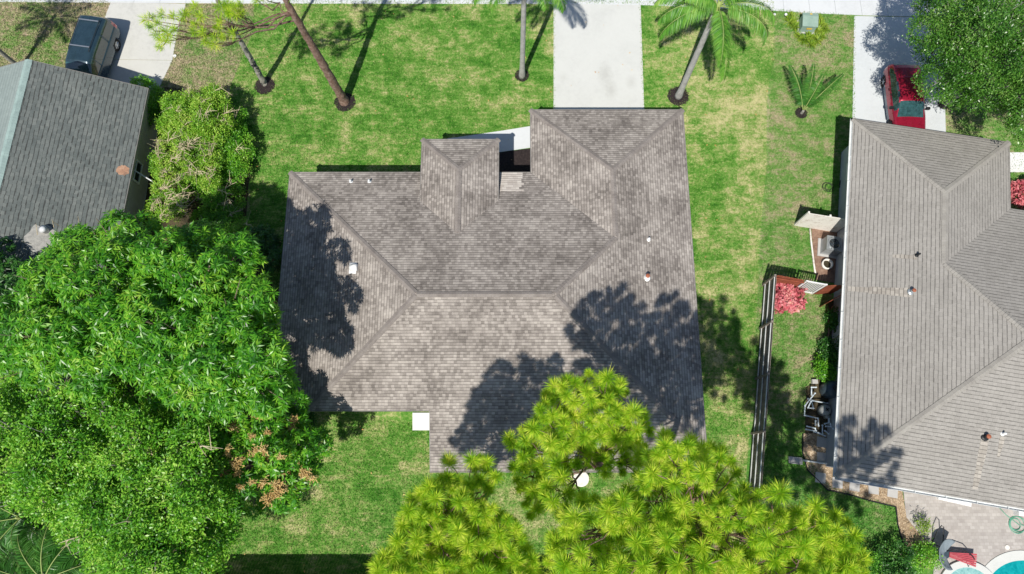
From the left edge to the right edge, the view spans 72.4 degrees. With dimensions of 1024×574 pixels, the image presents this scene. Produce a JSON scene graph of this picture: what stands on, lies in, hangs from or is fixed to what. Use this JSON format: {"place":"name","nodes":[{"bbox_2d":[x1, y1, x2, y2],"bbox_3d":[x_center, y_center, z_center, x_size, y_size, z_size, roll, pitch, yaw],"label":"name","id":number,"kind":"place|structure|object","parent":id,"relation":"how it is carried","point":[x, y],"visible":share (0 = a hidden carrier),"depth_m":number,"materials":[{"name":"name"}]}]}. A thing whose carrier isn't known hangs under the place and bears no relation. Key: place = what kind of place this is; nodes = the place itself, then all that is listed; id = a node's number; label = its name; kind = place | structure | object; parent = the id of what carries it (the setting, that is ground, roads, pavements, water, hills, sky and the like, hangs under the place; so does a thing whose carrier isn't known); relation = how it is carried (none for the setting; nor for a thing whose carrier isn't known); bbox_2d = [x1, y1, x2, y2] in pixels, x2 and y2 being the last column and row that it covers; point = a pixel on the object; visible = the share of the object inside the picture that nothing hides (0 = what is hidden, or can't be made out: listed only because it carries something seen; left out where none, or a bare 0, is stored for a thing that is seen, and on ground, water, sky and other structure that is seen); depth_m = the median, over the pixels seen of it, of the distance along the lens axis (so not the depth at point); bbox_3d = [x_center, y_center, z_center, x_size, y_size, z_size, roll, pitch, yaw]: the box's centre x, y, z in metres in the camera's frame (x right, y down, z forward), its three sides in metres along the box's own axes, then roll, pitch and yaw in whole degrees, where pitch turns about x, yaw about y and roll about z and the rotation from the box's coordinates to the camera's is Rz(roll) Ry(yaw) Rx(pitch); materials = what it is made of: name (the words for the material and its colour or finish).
{"place":"outdoors","nodes":[
{"label":"outdoors","id":0,"kind":"place"},
{"bbox_2d":[0,87,277,573],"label":"soil","id":1,"kind":"structure","parent":0,"point":[191,207],"depth_m":38.42,"materials":[{"name":"soil"}]},
{"bbox_2d":[0,236,49,345],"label":"broadleaf tree","id":2,"kind":"object","parent":1,"relation":"on","point":[9,264],"visible":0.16,"depth_m":31.96,"materials":[{"name":"green plant"}]},
{"bbox_2d":[0,463,63,573],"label":"palm tree","id":3,"kind":"object","parent":1,"relation":"on","point":[14,529],"visible":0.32,"depth_m":30.18,"materials":[{"name":"green plant"}]},
{"bbox_2d":[0,506,79,573],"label":"shrub","id":4,"kind":"object","parent":1,"relation":"on","point":[12,521],"visible":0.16,"depth_m":33.06,"materials":[{"name":"green plant"}]},
{"bbox_2d":[0,519,99,573],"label":"palm tree","id":5,"kind":"object","parent":1,"relation":"on","point":[58,567],"visible":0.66,"depth_m":28.95,"materials":[{"name":"green plant"}]},
{"bbox_2d":[0,369,246,573],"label":"ficus tree","id":6,"kind":"object","parent":1,"relation":"on","point":[147,483],"visible":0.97,"depth_m":26.82,"materials":[{"name":"green plant"}]},
{"bbox_2d":[128,75,166,127],"bbox_3d":[-20.137,-10.462,39.240,1.994,1.694,3.453,-20,76,-5],"label":"corner shrub","id":7,"kind":"object","parent":1,"relation":"on","point":[153,103],"visible":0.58,"depth_m":38.87,"materials":[{"name":"green plant"}]},
{"bbox_2d":[0,208,301,432],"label":"mango tree","id":8,"kind":"object","parent":1,"relation":"on","point":[162,296],"visible":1,"depth_m":26.58,"materials":[{"name":"green plant"}]},
{"bbox_2d":[142,175,194,223],"bbox_3d":[-18.048,-4.697,37.074,2.966,2.872,2.998,8,75,2],"label":"hedge bush","id":9,"kind":"object","parent":1,"relation":"on","point":[170,196],"visible":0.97,"depth_m":36.70,"materials":[{"name":"green plant"}]},
{"bbox_2d":[146,131,226,193],"bbox_3d":[-17.422,-6.958,37.471,4.316,3.291,3.992,0,75,0],"label":"hedge bush","id":10,"kind":"object","parent":1,"relation":"on","point":[198,167],"visible":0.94,"depth_m":37.07,"materials":[{"name":"green plant"}]},
{"bbox_2d":[154,79,238,148],"bbox_3d":[-17.000,-9.415,38.060,4.793,3.422,4.242,0,75,0],"label":"hedge bush","id":11,"kind":"object","parent":1,"relation":"on","point":[201,122],"visible":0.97,"depth_m":37.38,"materials":[{"name":"green plant"}]},
{"bbox_2d":[189,163,246,232],"bbox_3d":[-15.896,-5.002,37.654,3.254,1.937,4.441,0,75,0],"label":"hedge bush","id":12,"kind":"object","parent":1,"relation":"on","point":[222,205],"visible":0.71,"depth_m":37.55,"materials":[{"name":"green plant"}]},
{"bbox_2d":[210,509,227,548],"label":"shrub","id":13,"kind":"object","parent":1,"relation":"on","point":[219,533],"depth_m":33.08,"materials":[{"name":"green plant"}]},
{"bbox_2d":[207,207,254,245],"bbox_3d":[-14.947,-3.107,37.099,2.950,2.017,2.526,0,75,0],"label":"hedge bush","id":14,"kind":"object","parent":1,"relation":"on","point":[234,226],"visible":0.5,"depth_m":37.13,"materials":[{"name":"green plant"}]},
{"bbox_2d":[213,103,256,179],"bbox_3d":[-15.422,-8.216,38.380,2.541,2.200,5.215,-18,76,-5],"label":"hedge bush","id":15,"kind":"object","parent":1,"relation":"on","point":[237,144],"visible":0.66,"depth_m":38.02,"materials":[{"name":"green plant"}]},
{"bbox_2d":[105,2,184,91],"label":"driveway","id":16,"kind":"structure","parent":0,"point":[137,54],"depth_m":41.06,"materials":[{"name":"concrete"}]},
{"bbox_2d":[65,15,120,77],"bbox_3d":[-24.070,-12.908,39.739,2.330,1.937,5.034,8,75,2],"label":"minivan","id":17,"kind":"object","parent":16,"relation":"on","point":[94,45],"visible":0.63,"depth_m":39.27,"materials":[{"name":"teal paint"}]},
{"bbox_2d":[161,3,254,95],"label":"grass","id":18,"kind":"structure","parent":0,"point":[196,55],"depth_m":40.82,"materials":[{"name":"plant"}]},
{"bbox_2d":[447,126,529,151],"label":"path","id":19,"kind":"structure","parent":0,"point":[518,138],"depth_m":39.50,"materials":[{"name":"concrete"}]},
{"bbox_2d":[212,0,774,573],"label":"lawn","id":20,"kind":"structure","parent":0,"point":[370,126],"depth_m":39.48,"materials":[{"name":"green plant"}]},
{"bbox_2d":[215,0,267,85],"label":"pine tree","id":21,"kind":"object","parent":20,"relation":"on","point":[255,67],"visible":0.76,"depth_m":37.89,"materials":[{"name":"grey plant"}]},
{"bbox_2d":[138,0,349,105],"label":"pine tree","id":22,"kind":"object","parent":20,"relation":"on","point":[343,98],"visible":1,"depth_m":30.27,"materials":[{"name":"green plant"}]},
{"bbox_2d":[233,223,281,272],"bbox_3d":[-12.738,-1.846,36.179,3.180,3.115,2.322,41,79,10],"label":"shrub","id":23,"kind":"object","parent":20,"relation":"on","point":[270,249],"visible":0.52,"depth_m":35.18,"materials":[{"name":"green plant"}]},
{"bbox_2d":[254,76,274,94],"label":"mulch ring","id":24,"kind":"object","parent":20,"relation":"on","point":[261,89],"visible":0.91,"depth_m":40.29,"materials":[{"name":"soil"}]},
{"bbox_2d":[205,375,335,520],"bbox_3d":[-10.812,7.048,31.397,6.550,7.930,6.653,0,75,0],"label":"mango tree","id":25,"kind":"object","parent":20,"relation":"on","point":[275,444],"visible":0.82,"depth_m":28.76,"materials":[{"name":"green plant"}]},
{"bbox_2d":[284,410,318,441],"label":"shrub","id":26,"kind":"object","parent":20,"relation":"on","point":[313,420],"visible":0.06,"depth_m":34.04,"materials":[{"name":"green plant"}]},
{"bbox_2d":[334,93,355,111],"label":"mulch ring","id":27,"kind":"object","parent":20,"relation":"on","point":[352,103],"visible":0.68,"depth_m":40.02,"materials":[{"name":"soil"}]},
{"bbox_2d":[412,413,428,429],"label":"step slab","id":28,"kind":"structure","parent":20,"relation":"on","point":[420,421],"depth_m":35.35,"materials":[{"name":"concrete"}]},
{"bbox_2d":[366,447,546,573],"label":"pine tree","id":29,"kind":"object","parent":20,"relation":"on","point":[464,541],"visible":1,"depth_m":22.15,"materials":[{"name":"green plant"}]},
{"bbox_2d":[272,108,706,472],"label":"house","id":30,"kind":"structure","parent":20,"relation":"on","point":[466,294],"depth_m":33.23,"materials":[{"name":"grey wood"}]},
{"bbox_2d":[223,5,773,572],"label":"fallen leaves","id":31,"kind":"object","parent":20,"relation":"on","point":[511,159],"visible":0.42,"depth_m":39.69,"materials":[{"name":"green plant"}]},
{"bbox_2d":[472,0,566,79],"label":"palm tree","id":32,"kind":"object","parent":20,"relation":"on","point":[560,6],"visible":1,"depth_m":34.40,"materials":[{"name":"plant"}]},
{"bbox_2d":[515,70,529,81],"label":"mulch ring","id":33,"kind":"object","parent":20,"relation":"on","point":[517,76],"visible":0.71,"depth_m":40.49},
{"bbox_2d":[498,362,655,525],"bbox_3d":[2.149,6.426,28.605,5.475,13.633,4.675,-25,76,-6],"label":"pine tree","id":34,"kind":"object","parent":20,"relation":"on","point":[584,441],"visible":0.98,"depth_m":23.36,"materials":[{"name":"green plant"}]},
{"bbox_2d":[574,473,588,486],"bbox_3d":[3.359,9.408,34.350,0.760,0.770,0.760,0,75,0],"label":"garden table","id":35,"kind":"object","parent":20,"relation":"on","point":[583,480],"visible":0.61,"depth_m":33.97,"materials":[{"name":"white paint"}]},
{"bbox_2d":[667,86,689,105],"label":"mulch ring","id":36,"kind":"object","parent":20,"relation":"on","point":[672,99],"visible":0.83,"depth_m":40.13,"materials":[{"name":"soil"}]},
{"bbox_2d":[541,423,821,573],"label":"pine tree","id":37,"kind":"object","parent":20,"relation":"on","point":[700,524],"visible":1,"depth_m":19.88,"materials":[{"name":"green plant"}]},
{"bbox_2d":[654,0,774,99],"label":"palm tree","id":38,"kind":"object","parent":20,"relation":"on","point":[698,9],"visible":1,"depth_m":32.01,"materials":[{"name":"plant"}]},
{"bbox_2d":[0,0,1018,16],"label":"sidewalk","id":39,"kind":"structure","parent":0,"point":[902,8],"depth_m":41.78,"materials":[{"name":"concrete"}]},
{"bbox_2d":[0,2,1023,573],"bbox_3d":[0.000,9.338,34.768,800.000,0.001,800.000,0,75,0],"label":"ground","id":40,"kind":"structure","parent":0,"point":[802,160],"depth_m":39.16,"materials":[{"name":"green plant"}]},
{"bbox_2d":[0,49,15,63],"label":"palm tree","id":41,"kind":"object","parent":40,"relation":"on","point":[7,57],"visible":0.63,"depth_m":39.47,"materials":[{"name":"grey plant"}]},
{"bbox_2d":[0,0,109,67],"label":"grass","id":42,"kind":"structure","parent":40,"relation":"on","point":[56,12],"depth_m":41.35,"materials":[{"name":"plant"}]},
{"bbox_2d":[0,59,157,441],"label":"house","id":43,"kind":"structure","parent":40,"relation":"on","point":[75,145],"depth_m":35.43,"materials":[{"name":"grey stone"}]},
{"bbox_2d":[132,159,143,184],"bbox_3d":[-20.136,-6.258,37.406,0.080,1.175,1.200,2,75,1],"label":"window","id":44,"kind":"structure","parent":43,"relation":"in","point":[138,166],"depth_m":37.68,"materials":[{"name":"glass"}]},
{"bbox_2d":[746,274,776,561],"bbox_3d":[12.128,6.909,34.436,0.135,1.900,15.334,9,75,2],"label":"fence","id":45,"kind":"object","parent":40,"relation":"on","point":[762,378],"visible":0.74,"depth_m":34.91,"materials":[{"name":"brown wood"}]},
{"bbox_2d":[781,16,795,26],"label":"spiky plant","id":46,"kind":"object","parent":40,"relation":"on","point":[789,20],"visible":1,"depth_m":41.31,"materials":[{"name":"green plant"}]},
{"bbox_2d":[776,275,804,287],"bbox_3d":[14.158,-0.201,36.331,1.490,1.870,0.130,9,75,2],"label":"fence","id":47,"kind":"object","parent":40,"relation":"on","point":[788,280],"visible":0.66,"depth_m":35.72,"materials":[{"name":"red wood"}]},
{"bbox_2d":[774,283,807,314],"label":"croton bush","id":48,"kind":"object","parent":40,"relation":"on","point":[786,295],"visible":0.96,"depth_m":36.24,"materials":[{"name":"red plant"}]},
{"bbox_2d":[789,19,798,31],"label":"spiky plant","id":49,"kind":"object","parent":40,"relation":"on","point":[795,26],"visible":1,"depth_m":41.19,"materials":[{"name":"green plant"}]},
{"bbox_2d":[795,107,807,118],"bbox_3d":[16.486,-9.928,39.880,0.730,0.079,0.744,0,75,0],"label":"mulch ring","id":50,"kind":"object","parent":40,"relation":"on","point":[798,114],"visible":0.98,"depth_m":39.86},
{"bbox_2d":[797,32,809,45],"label":"spiky plant","id":51,"kind":"object","parent":40,"relation":"on","point":[803,39],"visible":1,"depth_m":41.01,"materials":[{"name":"green plant"}]},
{"bbox_2d":[740,493,874,573],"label":"pine tree","id":52,"kind":"object","parent":40,"relation":"on","point":[835,548],"visible":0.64,"depth_m":22.23,"materials":[{"name":"green plant"}]},
{"bbox_2d":[797,13,818,33],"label":"utility box","id":53,"kind":"object","parent":40,"relation":"on","point":[808,22],"visible":1,"depth_m":40.69,"materials":[{"name":"green metal"}]},
{"bbox_2d":[804,31,814,40],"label":"spiky plant","id":54,"kind":"object","parent":40,"relation":"on","point":[809,33],"visible":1,"depth_m":41.02,"materials":[{"name":"green plant"}]},
{"bbox_2d":[804,38,816,48],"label":"spiky plant","id":55,"kind":"object","parent":40,"relation":"on","point":[812,43],"visible":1,"depth_m":40.91,"materials":[{"name":"green plant"}]},
{"bbox_2d":[809,228,815,273],"bbox_3d":[16.203,-1.937,37.734,0.128,0.087,2.550,0,75,0],"label":"bed edging","id":56,"kind":"object","parent":40,"relation":"on","point":[812,251],"visible":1,"depth_m":37.69,"materials":[{"name":"white paint"}]},
{"bbox_2d":[798,280,827,293],"bbox_3d":[15.419,0.016,36.278,1.085,1.860,0.050,11,75,3],"label":"lattice panel","id":57,"kind":"object","parent":40,"relation":"on","point":[812,288],"visible":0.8,"depth_m":36.03,"materials":[{"name":"white paint"}]},
{"bbox_2d":[788,63,843,113],"bbox_3d":[16.899,-11.159,39.045,3.216,2.371,2.245,0,75,0],"label":"coconut palm","id":58,"kind":"object","parent":40,"relation":"on","point":[803,100],"visible":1,"depth_m":38.89,"materials":[{"name":"green plant"}]},
{"bbox_2d":[812,34,821,46],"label":"spiky plant","id":59,"kind":"object","parent":40,"relation":"on","point":[816,37],"visible":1,"depth_m":41.00,"materials":[{"name":"green plant"}]},
{"bbox_2d":[813,25,824,34],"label":"spiky plant","id":60,"kind":"object","parent":40,"relation":"on","point":[818,29],"visible":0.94,"depth_m":41.15,"materials":[{"name":"green plant"}]},
{"bbox_2d":[805,301,833,433],"bbox_3d":[16.453,4.061,36.185,2.401,0.060,7.324,8,75,2],"label":"side bed","id":61,"kind":"object","parent":40,"relation":"on","point":[810,421],"visible":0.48,"depth_m":35.63,"materials":[{"name":"soil"}]},
{"bbox_2d":[803,386,833,436],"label":"pool pipes","id":62,"kind":"object","parent":61,"relation":"on","point":[808,407],"visible":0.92,"depth_m":35.15,"materials":[{"name":"white plastic"}]},
{"bbox_2d":[811,352,837,382],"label":"shrub","id":63,"kind":"object","parent":61,"relation":"on","point":[822,369],"visible":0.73,"depth_m":35.29,"materials":[{"name":"green plant"}]},
{"bbox_2d":[817,404,831,418],"bbox_3d":[15.734,6.271,35.224,0.560,0.710,0.706,0,75,0],"label":"pool pump","id":64,"kind":"object","parent":61,"relation":"on","point":[824,410],"visible":0.99,"depth_m":35.03,"materials":[{"name":"plastic"}]},
{"bbox_2d":[816,335,838,370],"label":"shrub","id":65,"kind":"object","parent":61,"relation":"on","point":[828,350],"visible":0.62,"depth_m":35.55,"materials":[{"name":"green plant"}]},
{"bbox_2d":[819,380,836,398],"bbox_3d":[16.081,5.146,35.226,0.880,1.290,0.880,0,75,0],"label":"pool filter","id":66,"kind":"object","parent":61,"relation":"on","point":[828,390],"visible":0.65,"depth_m":34.96,"materials":[{"name":"plastic"}]},
{"bbox_2d":[821,306,839,332],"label":"shrub","id":67,"kind":"object","parent":61,"relation":"on","point":[832,315],"visible":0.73,"depth_m":36.28,"materials":[{"name":"green plant"}]},
{"bbox_2d":[818,19,826,28],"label":"spiky plant","id":68,"kind":"object","parent":40,"relation":"on","point":[823,23],"visible":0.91,"depth_m":41.22,"materials":[{"name":"green plant"}]},
{"bbox_2d":[818,31,827,40],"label":"spiky plant","id":69,"kind":"object","parent":40,"relation":"on","point":[822,35],"visible":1,"depth_m":41.10,"materials":[{"name":"green plant"}]},
{"bbox_2d":[811,215,837,282],"bbox_3d":[17.578,-1.972,37.805,2.689,0.060,4.111,0,75,0],"label":"side bed","id":70,"kind":"object","parent":40,"relation":"on","point":[822,274],"visible":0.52,"depth_m":37.63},
{"bbox_2d":[794,211,844,231],"bbox_3d":[16.526,-3.450,37.218,2.313,1.900,0.119,9,75,3],"label":"privacy screen","id":71,"kind":"object","parent":70,"relation":"on","point":[808,219],"visible":0.88,"depth_m":37.17,"materials":[{"name":"white paint"}]},
{"bbox_2d":[821,258,832,269],"bbox_3d":[16.835,-1.207,37.445,0.580,0.300,0.580,0,75,0],"label":"planter","id":72,"kind":"object","parent":70,"relation":"on","point":[827,264],"visible":1,"depth_m":37.41,"materials":[{"name":"ceramic"}]},
{"bbox_2d":[817,235,842,258],"bbox_3d":[17.024,-2.190,37.373,1.050,0.929,1.000,9,75,2],"label":"air conditioner","id":73,"kind":"object","parent":70,"relation":"on","point":[829,246],"visible":1,"depth_m":37.05,"materials":[{"name":"metal"}]},
{"bbox_2d":[751,9,908,571],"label":"grass","id":74,"kind":"structure","parent":40,"relation":"on","point":[807,251],"depth_m":38.25,"materials":[{"name":"plant"}]},
{"bbox_2d":[803,432,933,568],"bbox_3d":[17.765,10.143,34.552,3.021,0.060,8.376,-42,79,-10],"label":"gravel bed","id":75,"kind":"object","parent":40,"relation":"on","point":[899,507],"visible":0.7,"depth_m":34.52,"materials":[{"name":"gravel"}]},
{"bbox_2d":[815,472,825,483],"bbox_3d":[15.283,9.453,34.690,0.500,0.050,0.500,9,75,2],"label":"stepping stone","id":76,"kind":"object","parent":75,"relation":"on","point":[820,477],"visible":1,"depth_m":34.67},
{"bbox_2d":[817,452,825,461],"bbox_3d":[15.468,8.522,34.940,0.500,0.050,0.500,7,75,2],"label":"stepping stone","id":77,"kind":"object","parent":75,"relation":"on","point":[821,457],"visible":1,"depth_m":34.92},
{"bbox_2d":[817,436,826,447],"bbox_3d":[15.555,7.791,35.137,0.500,0.050,0.500,10,75,3],"label":"stepping stone","id":78,"kind":"object","parent":75,"relation":"on","point":[821,441],"visible":1,"depth_m":35.11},
{"bbox_2d":[832,477,842,488],"bbox_3d":[16.098,9.684,34.628,0.500,0.050,0.500,7,75,2],"label":"stepping stone","id":79,"kind":"object","parent":75,"relation":"on","point":[837,483],"visible":0.79,"depth_m":34.59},
{"bbox_2d":[849,482,859,491],"bbox_3d":[16.922,9.822,34.591,0.500,0.050,0.500,10,75,3],"label":"stepping stone","id":80,"kind":"object","parent":75,"relation":"on","point":[854,486],"visible":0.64,"depth_m":34.56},
{"bbox_2d":[802,434,924,567],"bbox_3d":[17.229,10.418,34.426,8.076,0.061,1.621,40,79,10],"label":"garden edging","id":81,"kind":"object","parent":75,"relation":"on","point":[851,494],"visible":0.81,"depth_m":34.45,"materials":[{"name":"concrete"}]},
{"bbox_2d":[868,485,878,494],"bbox_3d":[17.843,9.960,34.554,0.500,0.050,0.500,7,75,2],"label":"stepping stone","id":82,"kind":"object","parent":75,"relation":"on","point":[873,490],"visible":0.64,"depth_m":34.51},
{"bbox_2d":[887,489,897,498],"bbox_3d":[18.758,10.120,34.511,0.500,0.050,0.500,11,75,3],"label":"stepping stone","id":83,"kind":"object","parent":75,"relation":"on","point":[892,493],"visible":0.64,"depth_m":34.47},
{"bbox_2d":[859,548,882,573],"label":"shrub","id":84,"kind":"object","parent":40,"relation":"on","point":[874,565],"visible":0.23,"depth_m":32.78,"materials":[{"name":"green plant"}]},
{"bbox_2d":[871,538,916,573],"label":"shrub","id":85,"kind":"object","parent":40,"relation":"on","point":[890,563],"visible":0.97,"depth_m":32.95,"materials":[{"name":"green plant"}]},
{"bbox_2d":[903,538,944,573],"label":"shrub","id":86,"kind":"object","parent":40,"relation":"on","point":[925,552],"visible":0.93,"depth_m":33.09,"materials":[{"name":"green plant"}]},
{"bbox_2d":[825,118,1023,511],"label":"house","id":87,"kind":"structure","parent":40,"relation":"on","point":[928,399],"depth_m":33.07,"materials":[{"name":"grey"}]},
{"bbox_2d":[788,456,826,464],"bbox_3d":[14.996,8.457,33.744,2.466,2.394,0.344,7,75,2],"label":"downspout","id":88,"kind":"object","parent":87,"relation":"attached to","point":[795,460],"visible":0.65,"depth_m":34.86,"materials":[{"name":"metal"}]},
{"bbox_2d":[814,285,841,306],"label":"gate","id":89,"kind":"structure","parent":87,"relation":"attached to","point":[829,289],"depth_m":36.22,"materials":[{"name":"red wood"}]},
{"bbox_2d":[901,0,1023,148],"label":"oak tree","id":90,"kind":"object","parent":40,"relation":"on","point":[972,60],"visible":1,"depth_m":32.67,"materials":[{"name":"green plant"}]},
{"bbox_2d":[1010,152,1023,171],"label":"step slab","id":91,"kind":"structure","parent":40,"relation":"on","point":[1017,158],"depth_m":39.11,"materials":[{"name":"concrete"}]},
{"bbox_2d":[1010,179,1023,209],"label":"shrub","id":92,"kind":"object","parent":40,"relation":"on","point":[1018,190],"visible":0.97,"depth_m":37.95,"materials":[{"name":"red plant"}]},
{"bbox_2d":[499,148,529,171],"bbox_3d":[0.298,-6.592,39.046,2.225,0.060,2.511,0,75,0],"label":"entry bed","id":93,"kind":"object","parent":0,"point":[519,161],"visible":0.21,"depth_m":39.13,"materials":[{"name":"soil"}]},
{"bbox_2d":[554,4,643,108],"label":"driveway","id":94,"kind":"structure","parent":0,"point":[603,40],"depth_m":40.84,"materials":[{"name":"concrete"}]},
{"bbox_2d":[852,16,945,131],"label":"driveway","id":95,"kind":"structure","parent":0,"point":[880,45],"depth_m":40.78,"materials":[{"name":"concrete"}]},
{"bbox_2d":[880,64,930,128],"bbox_3d":[22.107,-10.363,39.281,2.225,1.502,4.579,1,75,0],"label":"parked car","id":96,"kind":"object","parent":95,"relation":"on","point":[904,106],"visible":0.69,"depth_m":38.80,"materials":[{"name":"paint"}]},
{"bbox_2d":[937,497,971,506],"bbox_3d":[21.544,10.389,34.242,1.588,0.420,0.340,12,75,3],"label":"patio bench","id":97,"kind":"object","parent":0,"point":[959,502],"visible":0.48,"depth_m":34.02,"materials":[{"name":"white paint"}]},
{"bbox_2d":[903,491,1023,573],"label":"patio","id":98,"kind":"structure","parent":0,"point":[985,534],"depth_m":34.10,"materials":[{"name":"stone"}]},
{"bbox_2d":[910,513,934,535],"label":"shrub","id":99,"kind":"object","parent":98,"relation":"on","point":[923,528],"visible":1,"depth_m":33.58,"materials":[{"name":"green plant"}]},
{"bbox_2d":[932,525,976,569],"bbox_3d":[20.992,12.778,33.350,2.385,0.887,1.666,39,78,10],"label":"patio chair","id":100,"kind":"object","parent":98,"relation":"on","point":[946,545],"visible":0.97,"depth_m":33.36,"materials":[{"name":"red fabric"}]},
{"bbox_2d":[941,561,992,573],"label":"spa coping","id":101,"kind":"object","parent":98,"relation":"on","point":[956,565],"visible":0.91,"depth_m":33.50,"materials":[{"name":"concrete"}]},
{"bbox_2d":[985,550,1023,572],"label":"pool coping","id":102,"kind":"object","parent":98,"relation":"on","point":[993,565],"visible":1,"depth_m":33.68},
{"bbox_2d":[1000,508,1023,533],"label":"garden hose","id":103,"kind":"object","parent":98,"relation":"on","point":[1011,518],"visible":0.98,"depth_m":34.10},
{"bbox_2d":[952,567,982,573],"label":"water","id":104,"kind":"structure","parent":0,"point":[966,570],"depth_m":33.50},
{"bbox_2d":[945,28,1023,180],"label":"grass","id":105,"kind":"structure","parent":0,"point":[987,126],"depth_m":39.69,"materials":[{"name":"plant"}]},
{"bbox_2d":[993,560,1023,573],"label":"water","id":106,"kind":"structure","parent":0,"point":[1015,567],"depth_m":33.59,"materials":[{"name":"liquid"}]},
{"bbox_2d":[1013,510,1023,515],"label":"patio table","id":107,"kind":"object","parent":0,"point":[1019,513],"visible":0.42,"depth_m":33.63,"materials":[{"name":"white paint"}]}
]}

